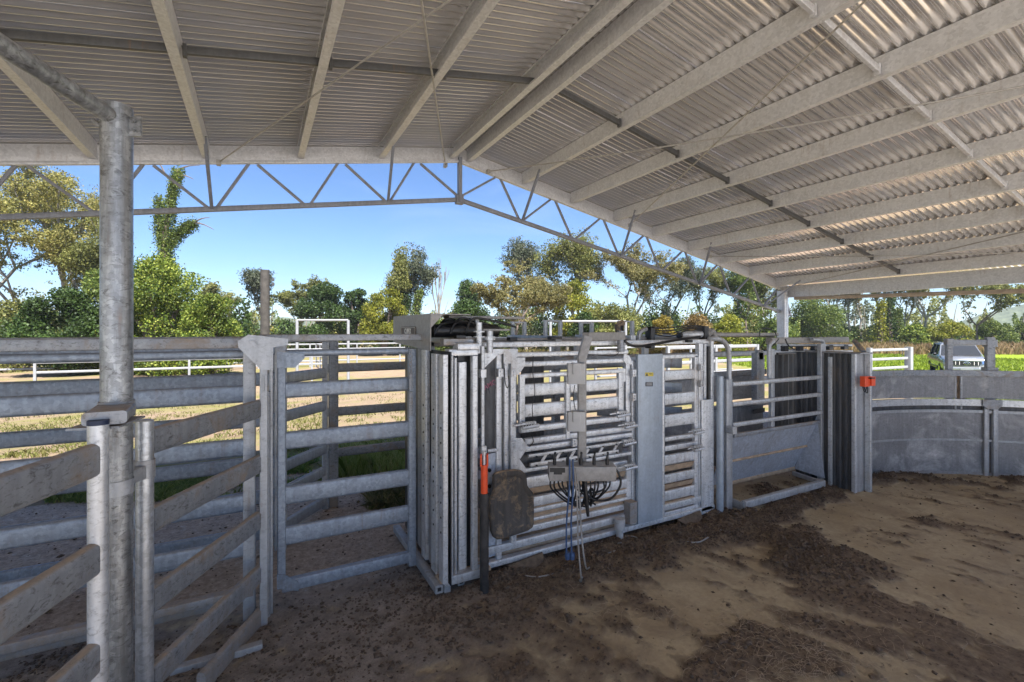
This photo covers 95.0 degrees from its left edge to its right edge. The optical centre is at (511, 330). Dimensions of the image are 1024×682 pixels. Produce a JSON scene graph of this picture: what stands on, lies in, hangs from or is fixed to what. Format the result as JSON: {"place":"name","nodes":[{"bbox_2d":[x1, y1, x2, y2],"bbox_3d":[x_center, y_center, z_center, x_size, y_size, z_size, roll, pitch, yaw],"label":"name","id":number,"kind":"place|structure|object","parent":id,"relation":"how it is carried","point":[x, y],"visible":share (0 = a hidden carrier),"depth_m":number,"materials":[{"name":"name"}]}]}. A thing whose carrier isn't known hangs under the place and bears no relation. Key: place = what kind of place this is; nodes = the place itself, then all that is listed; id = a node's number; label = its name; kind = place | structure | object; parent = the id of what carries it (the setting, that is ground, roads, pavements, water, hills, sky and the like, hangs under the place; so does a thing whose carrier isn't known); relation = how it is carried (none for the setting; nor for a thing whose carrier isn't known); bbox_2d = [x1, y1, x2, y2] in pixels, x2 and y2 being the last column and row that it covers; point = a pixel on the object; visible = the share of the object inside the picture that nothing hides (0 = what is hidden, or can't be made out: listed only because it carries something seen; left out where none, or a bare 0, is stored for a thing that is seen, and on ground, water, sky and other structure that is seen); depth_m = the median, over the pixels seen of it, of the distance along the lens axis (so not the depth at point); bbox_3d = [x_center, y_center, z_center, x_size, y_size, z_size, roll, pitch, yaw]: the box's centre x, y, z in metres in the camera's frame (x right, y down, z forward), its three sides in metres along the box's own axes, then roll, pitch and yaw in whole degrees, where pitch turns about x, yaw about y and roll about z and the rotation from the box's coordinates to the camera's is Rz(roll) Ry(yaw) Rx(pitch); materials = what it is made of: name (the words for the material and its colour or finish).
{"place":"outdoors","nodes":[
{"label":"outdoors","id":0,"kind":"place"},
{"bbox_2d":[43,474,257,503],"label":"green grass","id":1,"kind":"structure","parent":0,"point":[165,490],"depth_m":5.07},
{"bbox_2d":[354,486,404,509],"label":"green grass","id":2,"kind":"structure","parent":0,"point":[386,498],"depth_m":4.77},
{"bbox_2d":[0,411,1023,681],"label":"floor","id":3,"kind":"structure","parent":0,"point":[858,519],"depth_m":3.07,"materials":[{"name":"dirt"},{"name":"dried mud"}]},
{"bbox_2d":[0,32,155,681],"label":"steel column","id":4,"kind":"structure","parent":3,"relation":"on","point":[119,124],"depth_m":1.76,"materials":[{"name":"metal"}]},
{"bbox_2d":[0,419,109,681],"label":"yard gate","id":5,"kind":"structure","parent":4,"relation":"attached to","point":[24,605],"depth_m":1.47,"materials":[{"name":"metal"}]},
{"bbox_2d":[135,391,269,681],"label":"yard gate","id":6,"kind":"structure","parent":4,"relation":"attached to","point":[151,518],"depth_m":2.19,"materials":[{"name":"metal"}]},
{"bbox_2d":[0,338,255,661],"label":"yard fence","id":7,"kind":"object","parent":3,"relation":"on","point":[57,530],"visible":0.62,"depth_m":2.69,"materials":[{"name":"metal"}]},
{"bbox_2d":[0,336,330,581],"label":"yard fence","id":8,"kind":"object","parent":3,"relation":"on","point":[26,438],"visible":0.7,"depth_m":3.45,"materials":[{"name":"metal"}]},
{"bbox_2d":[170,640,262,675],"bbox_3d":[-1.593,1.780,2.547,0.422,0.050,0.050,0,0,-29],"label":"floor channel","id":9,"kind":"object","parent":3,"relation":"on","point":[240,651],"visible":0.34,"depth_m":2.51,"materials":[{"name":"metal"}]},
{"bbox_2d":[238,335,287,626],"bbox_3d":[-1.536,1.009,2.898,0.265,1.974,0.240,0,0,-28],"label":"gate post","id":10,"kind":"object","parent":3,"relation":"on","point":[257,350],"visible":0.74,"depth_m":2.85,"materials":[{"name":"metal"}]},
{"bbox_2d":[259,334,420,592],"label":"sliding gate","id":11,"kind":"structure","parent":10,"relation":"attached to","point":[307,531],"depth_m":3.19,"materials":[{"name":"metal"}]},
{"bbox_2d":[480,451,488,593],"bbox_3d":[-0.189,1.320,3.200,0.063,1.000,0.062,0,0,-28],"label":"lever post","id":12,"kind":"object","parent":3,"relation":"on","point":[484,540],"visible":0.91,"depth_m":3.17,"materials":[{"name":"metal"}]},
{"bbox_2d":[1,424,1016,681],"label":"straw","id":13,"kind":"object","parent":3,"relation":"on","point":[777,672],"visible":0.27,"depth_m":2.69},
{"bbox_2d":[0,0,1023,349],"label":"cattle shed","id":14,"kind":"structure","parent":3,"relation":"on","point":[816,148],"depth_m":4.23,"materials":[{"name":"metal"}]},
{"bbox_2d":[0,416,1023,681],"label":"manure clods","id":15,"kind":"object","parent":3,"relation":"on","point":[668,530],"visible":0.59,"depth_m":3.36,"materials":[{"name":"soil"}]},
{"bbox_2d":[328,341,806,507],"bbox_3d":[1.807,0.955,6.777,8.380,1.750,0.096,0,0,-29],"label":"yard fence","id":16,"kind":"object","parent":3,"relation":"on","point":[335,411],"visible":0.15,"depth_m":4.95,"materials":[{"name":"metal"}]},
{"bbox_2d":[273,342,327,544],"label":"yard gate","id":17,"kind":"structure","parent":16,"relation":"attached to","point":[297,517],"depth_m":4.42,"materials":[{"name":"metal"}]},
{"bbox_2d":[525,536,637,577],"bbox_3d":[0.582,1.751,3.694,1.149,0.071,0.139,0,0,-33],"label":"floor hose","id":18,"kind":"object","parent":3,"relation":"on","point":[553,573],"visible":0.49,"depth_m":3.41,"materials":[{"name":"grey rubber"}]},
{"bbox_2d":[393,313,774,593],"bbox_3d":[1.233,0.858,4.417,4.297,1.971,1.870,0,0,-28],"label":"cattle crush","id":19,"kind":"object","parent":3,"relation":"on","point":[583,486],"visible":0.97,"depth_m":3.66,"materials":[{"name":"metal"}]},
{"bbox_2d":[489,469,533,539],"bbox_3d":[-0.001,1.243,3.391,0.366,0.484,0.032,0,0,-28],"label":"rubber mat","id":20,"kind":"object","parent":19,"relation":"hanging from","point":[511,504],"visible":0.98,"depth_m":3.38,"materials":[{"name":"rubber"}]},
{"bbox_2d":[665,369,766,473],"bbox_3d":[2.528,1.140,6.005,2.255,1.220,0.065,0,0,-28],"label":"race side","id":21,"kind":"object","parent":3,"relation":"on","point":[747,412],"visible":0.14,"depth_m":6.25,"materials":[{"name":"metal"}]},
{"bbox_2d":[707,328,852,511],"bbox_3d":[3.134,0.892,5.468,3.008,1.856,0.715,0,0,-28],"label":"gate","id":22,"kind":"object","parent":3,"relation":"on","point":[753,454],"visible":0.96,"depth_m":5.16,"materials":[{"name":"grey metal"}]},
{"bbox_2d":[775,352,795,464],"bbox_3d":[3.848,1.030,6.334,1.006,1.500,0.110,0,0,-28],"label":"sliding door","id":23,"kind":"structure","parent":3,"relation":"on","point":[785,364],"depth_m":6.17,"materials":[{"name":"black metal"}]},
{"bbox_2d":[796,339,875,492],"bbox_3d":[3.957,0.953,5.580,0.749,1.694,0.840,0,0,-28],"label":"box post","id":24,"kind":"object","parent":3,"relation":"on","point":[849,380],"visible":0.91,"depth_m":5.31,"materials":[{"name":"metal"}]},
{"bbox_2d":[872,370,1023,475],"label":"curved wall","id":25,"kind":"structure","parent":3,"relation":"on","point":[930,426],"depth_m":5.89,"materials":[{"name":"metal"}]},
{"bbox_2d":[943,337,997,472],"bbox_3d":[5.800,0.940,5.949,0.553,1.720,0.114,0,0,12],"label":"gate portal","id":26,"kind":"object","parent":3,"relation":"on","point":[989,344],"visible":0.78,"depth_m":5.90,"materials":[{"name":"metal"}]},
{"bbox_2d":[0,334,1023,506],"bbox_3d":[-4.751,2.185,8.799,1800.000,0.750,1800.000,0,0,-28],"label":"ground","id":27,"kind":"structure","parent":0,"point":[353,400],"depth_m":14.91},
{"bbox_2d":[0,298,64,372],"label":"bushy tree","id":28,"kind":"object","parent":27,"relation":"on","point":[12,307],"visible":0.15,"depth_m":29.59,"materials":[{"name":"green plant"}]},
{"bbox_2d":[0,183,94,291],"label":"gum tree","id":29,"kind":"object","parent":27,"relation":"on","point":[14,264],"visible":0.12,"depth_m":39.76,"materials":[{"name":"green plant"}]},
{"bbox_2d":[0,191,98,363],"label":"gum tree","id":30,"kind":"object","parent":27,"relation":"on","point":[49,246],"visible":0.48,"depth_m":34.14,"materials":[{"name":"green plant"}]},
{"bbox_2d":[0,285,98,375],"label":"bushy tree","id":31,"kind":"object","parent":27,"relation":"on","point":[38,315],"visible":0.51,"depth_m":26.16,"materials":[{"name":"green plant"}]},
{"bbox_2d":[0,166,98,286],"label":"gum tree","id":32,"kind":"object","parent":27,"relation":"on","point":[44,195],"visible":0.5,"depth_m":36.22,"materials":[{"name":"green plant"}]},
{"bbox_2d":[50,217,135,280],"bbox_3d":[-31.302,-3.217,35.533,4.761,11.658,5.319,0,0,-28],"label":"gum tree","id":33,"kind":"object","parent":27,"relation":"on","point":[83,257],"visible":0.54,"depth_m":34.09,"materials":[{"name":"green plant"}]},
{"bbox_2d":[60,267,153,374],"bbox_3d":[-24.575,-0.672,28.702,4.665,6.660,4.185,0,0,-28],"label":"bushy tree","id":34,"kind":"object","parent":27,"relation":"on","point":[90,288],"visible":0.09,"depth_m":27.64,"materials":[{"name":"green plant"}]},
{"bbox_2d":[94,252,206,376],"bbox_3d":[-21.029,-0.983,28.148,6.062,7.475,5.244,0,0,21],"label":"bushy tree","id":35,"kind":"object","parent":27,"relation":"on","point":[154,280],"visible":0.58,"depth_m":27.34,"materials":[{"name":"green plant"}]},
{"bbox_2d":[33,348,321,380],"bbox_3d":[-14.309,1.775,21.822,11.645,1.750,0.090,0,0,-28],"label":"rail fence","id":36,"kind":"object","parent":27,"relation":"on","point":[36,372],"visible":0.29,"depth_m":21.13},
{"bbox_2d":[148,165,213,336],"bbox_3d":[-21.986,-4.052,30.614,2.566,14.323,3.980,0,0,-68],"label":"vine covered tree","id":37,"kind":"object","parent":27,"relation":"on","point":[167,237],"visible":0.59,"depth_m":30.80,"materials":[{"name":"green plant"}]},
{"bbox_2d":[0,392,404,457],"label":"dry turf","id":38,"kind":"structure","parent":27,"relation":"on","point":[34,453],"depth_m":9.94,"materials":[{"name":"plant"}]},
{"bbox_2d":[0,343,404,370],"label":"rail fence","id":39,"kind":"object","parent":27,"relation":"on","point":[356,359],"visible":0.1,"depth_m":34.31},
{"bbox_2d":[175,292,242,374],"bbox_3d":[-16.913,0.236,26.559,3.660,4.872,3.188,0,0,-28],"label":"bushy tree","id":40,"kind":"object","parent":27,"relation":"on","point":[201,315],"visible":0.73,"depth_m":26.05,"materials":[{"name":"green plant"}]},
{"bbox_2d":[196,278,242,318],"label":"gum tree","id":41,"kind":"object","parent":27,"relation":"on","point":[213,288],"visible":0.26,"depth_m":59.02,"materials":[{"name":"green plant"}]},
{"bbox_2d":[236,267,275,317],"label":"gum tree","id":42,"kind":"object","parent":27,"relation":"on","point":[251,278],"visible":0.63,"depth_m":55.70,"materials":[{"name":"green plant"}]},
{"bbox_2d":[260,270,273,390],"bbox_3d":[-4.333,0.512,8.284,0.149,3.175,0.225,0,0,-65],"label":"round pole","id":43,"kind":"object","parent":27,"relation":"on","point":[264,301],"visible":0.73,"depth_m":8.25,"materials":[{"name":"metal"}]},
{"bbox_2d":[270,274,328,327],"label":"gum tree","id":44,"kind":"object","parent":27,"relation":"on","point":[287,298],"visible":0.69,"depth_m":59.34,"materials":[{"name":"green plant"}]},
{"bbox_2d":[287,449,321,482],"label":"green grass","id":45,"kind":"structure","parent":27,"relation":"on","point":[304,468],"depth_m":5.96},
{"bbox_2d":[315,343,321,367],"bbox_3d":[-11.561,1.775,28.988,0.090,1.750,10.090,0,0,-28],"label":"rail fence","id":46,"kind":"object","parent":27,"relation":"on","point":[319,345],"visible":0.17,"depth_m":31.85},
{"bbox_2d":[296,319,349,379],"bbox_3d":[-8.068,1.076,19.999,2.302,3.149,0.118,0,0,0],"label":"portal frame","id":47,"kind":"object","parent":27,"relation":"on","point":[348,342],"visible":0.65,"depth_m":19.96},
{"bbox_2d":[292,281,357,348],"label":"bushy tree","id":48,"kind":"object","parent":27,"relation":"on","point":[325,296],"visible":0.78,"depth_m":48.79,"materials":[{"name":"green plant"}]},
{"bbox_2d":[336,288,368,347],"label":"bushy tree","id":49,"kind":"object","parent":27,"relation":"on","point":[353,300],"visible":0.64,"depth_m":51.58,"materials":[{"name":"green plant"}]},
{"bbox_2d":[315,437,404,477],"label":"green grass","id":50,"kind":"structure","parent":27,"relation":"on","point":[371,463],"depth_m":5.75,"materials":[{"name":"plant"}]},
{"bbox_2d":[357,287,408,355],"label":"bushy tree","id":51,"kind":"object","parent":27,"relation":"on","point":[372,323],"visible":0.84,"depth_m":47.15,"materials":[{"name":"green plant"}]},
{"bbox_2d":[381,244,411,308],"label":"gum tree","id":52,"kind":"object","parent":27,"relation":"on","point":[398,279],"visible":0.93,"depth_m":48.76,"materials":[{"name":"green plant"}]},
{"bbox_2d":[391,292,412,355],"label":"vine covered tree","id":53,"kind":"object","parent":27,"relation":"on","point":[406,300],"visible":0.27,"depth_m":48.76,"materials":[{"name":"green plant"}]},
{"bbox_2d":[386,241,440,314],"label":"gum tree","id":54,"kind":"object","parent":27,"relation":"on","point":[424,275],"visible":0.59,"depth_m":51.23,"materials":[{"name":"green plant"}]},
{"bbox_2d":[405,287,423,347],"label":"vine covered tree","id":55,"kind":"object","parent":27,"relation":"on","point":[416,304],"visible":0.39,"depth_m":48.78,"materials":[{"name":"green plant"}]},
{"bbox_2d":[287,347,570,354],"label":"dry grass","id":56,"kind":"structure","parent":27,"relation":"on","point":[535,350],"depth_m":54.26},
{"bbox_2d":[413,318,446,350],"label":"bushy tree","id":57,"kind":"object","parent":27,"relation":"on","point":[439,348],"visible":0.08,"depth_m":49.51,"materials":[{"name":"green plant"}]},
{"bbox_2d":[429,260,449,313],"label":"bare tree","id":58,"kind":"object","parent":27,"relation":"on","point":[439,297],"visible":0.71,"depth_m":54.70,"materials":[{"name":"white plant"}]},
{"bbox_2d":[454,278,483,304],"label":"gum tree","id":59,"kind":"object","parent":27,"relation":"on","point":[464,291],"visible":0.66,"depth_m":52.76,"materials":[{"name":"green plant"}]},
{"bbox_2d":[443,297,495,348],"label":"bushy tree","id":60,"kind":"object","parent":27,"relation":"on","point":[467,306],"visible":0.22,"depth_m":45.45,"materials":[{"name":"green plant"}]},
{"bbox_2d":[496,235,542,351],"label":"gum tree","id":61,"kind":"object","parent":27,"relation":"on","point":[520,252],"visible":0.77,"depth_m":56.00,"materials":[{"name":"green plant"}]},
{"bbox_2d":[470,258,574,334],"bbox_3d":[1.223,-2.040,42.744,7.538,9.294,11.636,0,0,40],"label":"gum tree","id":62,"kind":"object","parent":27,"relation":"on","point":[537,291],"visible":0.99,"depth_m":41.93,"materials":[{"name":"green plant"}]},
{"bbox_2d":[22,296,1023,344],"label":"wood","id":63,"kind":"object","parent":27,"relation":"on","point":[914,316],"depth_m":86.98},
{"bbox_2d":[56,293,1011,361],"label":"undergrowth","id":64,"kind":"object","parent":27,"relation":"on","point":[287,327],"visible":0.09,"depth_m":56.96,"materials":[{"name":"green plant"}]},
{"bbox_2d":[51,293,1018,350],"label":"undergrowth","id":65,"kind":"object","parent":27,"relation":"on","point":[797,330],"visible":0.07,"depth_m":57.93,"materials":[{"name":"green plant"}]},
{"bbox_2d":[526,225,602,350],"bbox_3d":[6.063,-4.472,52.025,8.995,14.254,6.340,0,0,-2],"label":"gum tree","id":66,"kind":"object","parent":27,"relation":"on","point":[572,255],"visible":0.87,"depth_m":51.48,"materials":[{"name":"green plant"}]},
{"bbox_2d":[548,278,603,350],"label":"bushy tree","id":67,"kind":"object","parent":27,"relation":"on","point":[580,301],"visible":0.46,"depth_m":47.31,"materials":[{"name":"green plant"}]},
{"bbox_2d":[566,311,601,355],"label":"bushy tree","id":68,"kind":"object","parent":27,"relation":"on","point":[573,331],"visible":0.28,"depth_m":44.75,"materials":[{"name":"green plant"}]},
{"bbox_2d":[549,320,626,381],"bbox_3d":[3.239,1.012,19.999,3.324,2.930,0.118,0,0,0],"label":"portal frame","id":69,"kind":"object","parent":27,"relation":"on","point":[550,330],"visible":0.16,"depth_m":19.96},
{"bbox_2d":[587,301,644,354],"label":"bushy tree","id":70,"kind":"object","parent":27,"relation":"on","point":[614,312],"visible":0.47,"depth_m":44.85,"materials":[{"name":"green plant"}]},
{"bbox_2d":[228,299,1023,334],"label":"wood","id":71,"kind":"object","parent":27,"relation":"on","point":[867,309],"visible":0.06,"depth_m":86.59,"materials":[{"name":"grey plant"}]},
{"bbox_2d":[235,302,1022,333],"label":"wood","id":72,"kind":"object","parent":27,"relation":"on","point":[1015,320],"visible":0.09,"depth_m":86.72,"materials":[{"name":"green plant"}]},
{"bbox_2d":[577,241,692,315],"bbox_3d":[13.675,-3.715,49.861,11.373,12.696,11.385,0,0,-28],"label":"gum tree","id":73,"kind":"object","parent":27,"relation":"on","point":[641,276],"visible":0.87,"depth_m":49.92,"materials":[{"name":"green plant"}]},
{"bbox_2d":[250,300,1020,349],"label":"undergrowth","id":74,"kind":"object","parent":27,"relation":"on","point":[689,315],"visible":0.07,"depth_m":60.02,"materials":[{"name":"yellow plant"}]},
{"bbox_2d":[649,314,675,353],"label":"bushy tree","id":75,"kind":"object","parent":27,"relation":"on","point":[661,321],"visible":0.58,"depth_m":43.51,"materials":[{"name":"yellow plant"}]},
{"bbox_2d":[594,344,732,378],"bbox_3d":[7.962,1.694,23.619,9.545,1.912,0.090,0,0,-28],"label":"rail fence","id":76,"kind":"object","parent":27,"relation":"on","point":[596,376],"visible":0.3,"depth_m":21.88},
{"bbox_2d":[634,255,707,325],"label":"gum tree","id":77,"kind":"object","parent":27,"relation":"on","point":[679,289],"visible":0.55,"depth_m":56.63,"materials":[{"name":"green plant"}]},
{"bbox_2d":[675,311,719,352],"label":"bushy tree","id":78,"kind":"object","parent":27,"relation":"on","point":[695,319],"visible":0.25,"depth_m":47.65,"materials":[{"name":"brown plant"}]},
{"bbox_2d":[684,265,730,316],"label":"gum tree","id":79,"kind":"object","parent":27,"relation":"on","point":[714,275],"visible":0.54,"depth_m":60.33,"materials":[{"name":"green plant"}]},
{"bbox_2d":[666,344,758,371],"bbox_3d":[6.174,1.306,14.244,4.090,1.745,0.090,0,0,-28],"label":"rail fence","id":80,"kind":"object","parent":27,"relation":"on","point":[716,360],"visible":0.4,"depth_m":14.28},
{"bbox_2d":[711,314,750,356],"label":"bushy tree","id":81,"kind":"object","parent":27,"relation":"on","point":[732,323],"visible":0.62,"depth_m":46.44,"materials":[{"name":"green plant"}]},
{"bbox_2d":[716,270,763,343],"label":"gum tree","id":82,"kind":"object","parent":27,"relation":"on","point":[737,280],"visible":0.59,"depth_m":56.87,"materials":[{"name":"green plant"}]},
{"bbox_2d":[752,284,778,320],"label":"gum tree","id":83,"kind":"object","parent":27,"relation":"on","point":[765,290],"visible":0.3,"depth_m":61.24,"materials":[{"name":"green plant"}]},
{"bbox_2d":[751,318,795,349],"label":"bushy tree","id":84,"kind":"object","parent":27,"relation":"on","point":[771,324],"visible":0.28,"depth_m":51.65,"materials":[{"name":"green plant"}]},
{"bbox_2d":[605,340,1023,354],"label":"dry grass","id":85,"kind":"structure","parent":27,"relation":"on","point":[1011,348],"depth_m":51.40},
{"bbox_2d":[788,299,852,343],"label":"bushy tree","id":86,"kind":"object","parent":27,"relation":"on","point":[813,312],"visible":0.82,"depth_m":64.12,"materials":[{"name":"green plant"}]},
{"bbox_2d":[823,294,848,336],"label":"gum tree","id":87,"kind":"object","parent":27,"relation":"on","point":[830,300],"visible":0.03,"depth_m":70.58,"materials":[{"name":"green plant"}]},
{"bbox_2d":[838,293,859,341],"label":"gum tree","id":88,"kind":"object","parent":27,"relation":"on","point":[848,301],"visible":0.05,"depth_m":69.73,"materials":[{"name":"green plant"}]},
{"bbox_2d":[852,293,867,341],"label":"gum tree","id":89,"kind":"object","parent":27,"relation":"on","point":[859,309],"visible":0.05,"depth_m":70.23,"materials":[{"name":"green plant"}]},
{"bbox_2d":[866,298,893,344],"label":"vine covered tree","id":90,"kind":"object","parent":27,"relation":"on","point":[880,309],"visible":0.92,"depth_m":63.71,"materials":[{"name":"green plant"}]},
{"bbox_2d":[870,291,903,303],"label":"gum tree","id":91,"kind":"object","parent":27,"relation":"on","point":[875,299],"visible":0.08,"depth_m":70.25,"materials":[{"name":"green plant"}]},
{"bbox_2d":[866,347,912,399],"bbox_3d":[13.780,1.609,17.092,2.634,2.019,0.211,0,0,-25],"label":"fence panel","id":92,"kind":"object","parent":27,"relation":"on","point":[907,358],"visible":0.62,"depth_m":17.29,"materials":[{"name":"metal"}]},
{"bbox_2d":[883,297,902,342],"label":"vine covered tree","id":93,"kind":"object","parent":27,"relation":"on","point":[890,308],"visible":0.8,"depth_m":63.66,"materials":[{"name":"green plant"}]},
{"bbox_2d":[892,306,905,344],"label":"vine covered tree","id":94,"kind":"object","parent":27,"relation":"on","point":[898,315],"visible":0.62,"depth_m":63.65,"materials":[{"name":"green plant"}]},
{"bbox_2d":[889,289,932,339],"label":"gum tree","id":95,"kind":"object","parent":27,"relation":"on","point":[911,305],"visible":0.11,"depth_m":69.00,"materials":[{"name":"green plant"}]},
{"bbox_2d":[899,324,934,345],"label":"bushy tree","id":96,"kind":"object","parent":27,"relation":"on","point":[915,334],"visible":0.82,"depth_m":59.34,"materials":[{"name":"green plant"}]},
{"bbox_2d":[902,286,972,326],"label":"gum tree","id":97,"kind":"object","parent":27,"relation":"on","point":[947,298],"visible":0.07,"depth_m":64.31,"materials":[{"name":"green plant"}]},
{"bbox_2d":[926,321,975,342],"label":"bushy tree","id":98,"kind":"object","parent":27,"relation":"on","point":[947,330],"visible":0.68,"depth_m":59.09,"materials":[{"name":"green plant"}]},
{"bbox_2d":[927,341,983,369],"bbox_3d":[25.390,1.586,26.837,2.263,1.948,4.895,0,0,34],"label":"parked car","id":99,"kind":"object","parent":27,"relation":"on","point":[967,357],"visible":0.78,"depth_m":25.90,"materials":[{"name":"silver metal"}]},
{"bbox_2d":[947,283,1023,339],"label":"gum tree","id":100,"kind":"object","parent":27,"relation":"on","point":[1008,300],"visible":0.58,"depth_m":60.51,"materials":[{"name":"green plant"}]},
{"bbox_2d":[974,319,1021,344],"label":"bushy tree","id":101,"kind":"object","parent":27,"relation":"on","point":[991,328],"visible":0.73,"depth_m":64.82,"materials":[{"name":"green plant"}]},
{"bbox_2d":[1002,322,1023,342],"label":"bushy tree","id":102,"kind":"object","parent":27,"relation":"on","point":[1019,328],"visible":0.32,"depth_m":66.17,"materials":[{"name":"green plant"}]},
{"bbox_2d":[0,163,1023,325],"label":"sky","id":103,"kind":"structure","parent":0,"point":[351,247],"materials":[{"name":"blue"}]},
{"bbox_2d":[238,304,1023,333],"bbox_3d":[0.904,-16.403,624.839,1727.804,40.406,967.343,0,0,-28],"label":"hills","id":104,"kind":"structure","parent":0,"point":[1004,316],"depth_m":525.82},
{"bbox_2d":[673,351,1023,400],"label":"paddock grass","id":105,"kind":"structure","parent":0,"point":[922,362],"depth_m":36.25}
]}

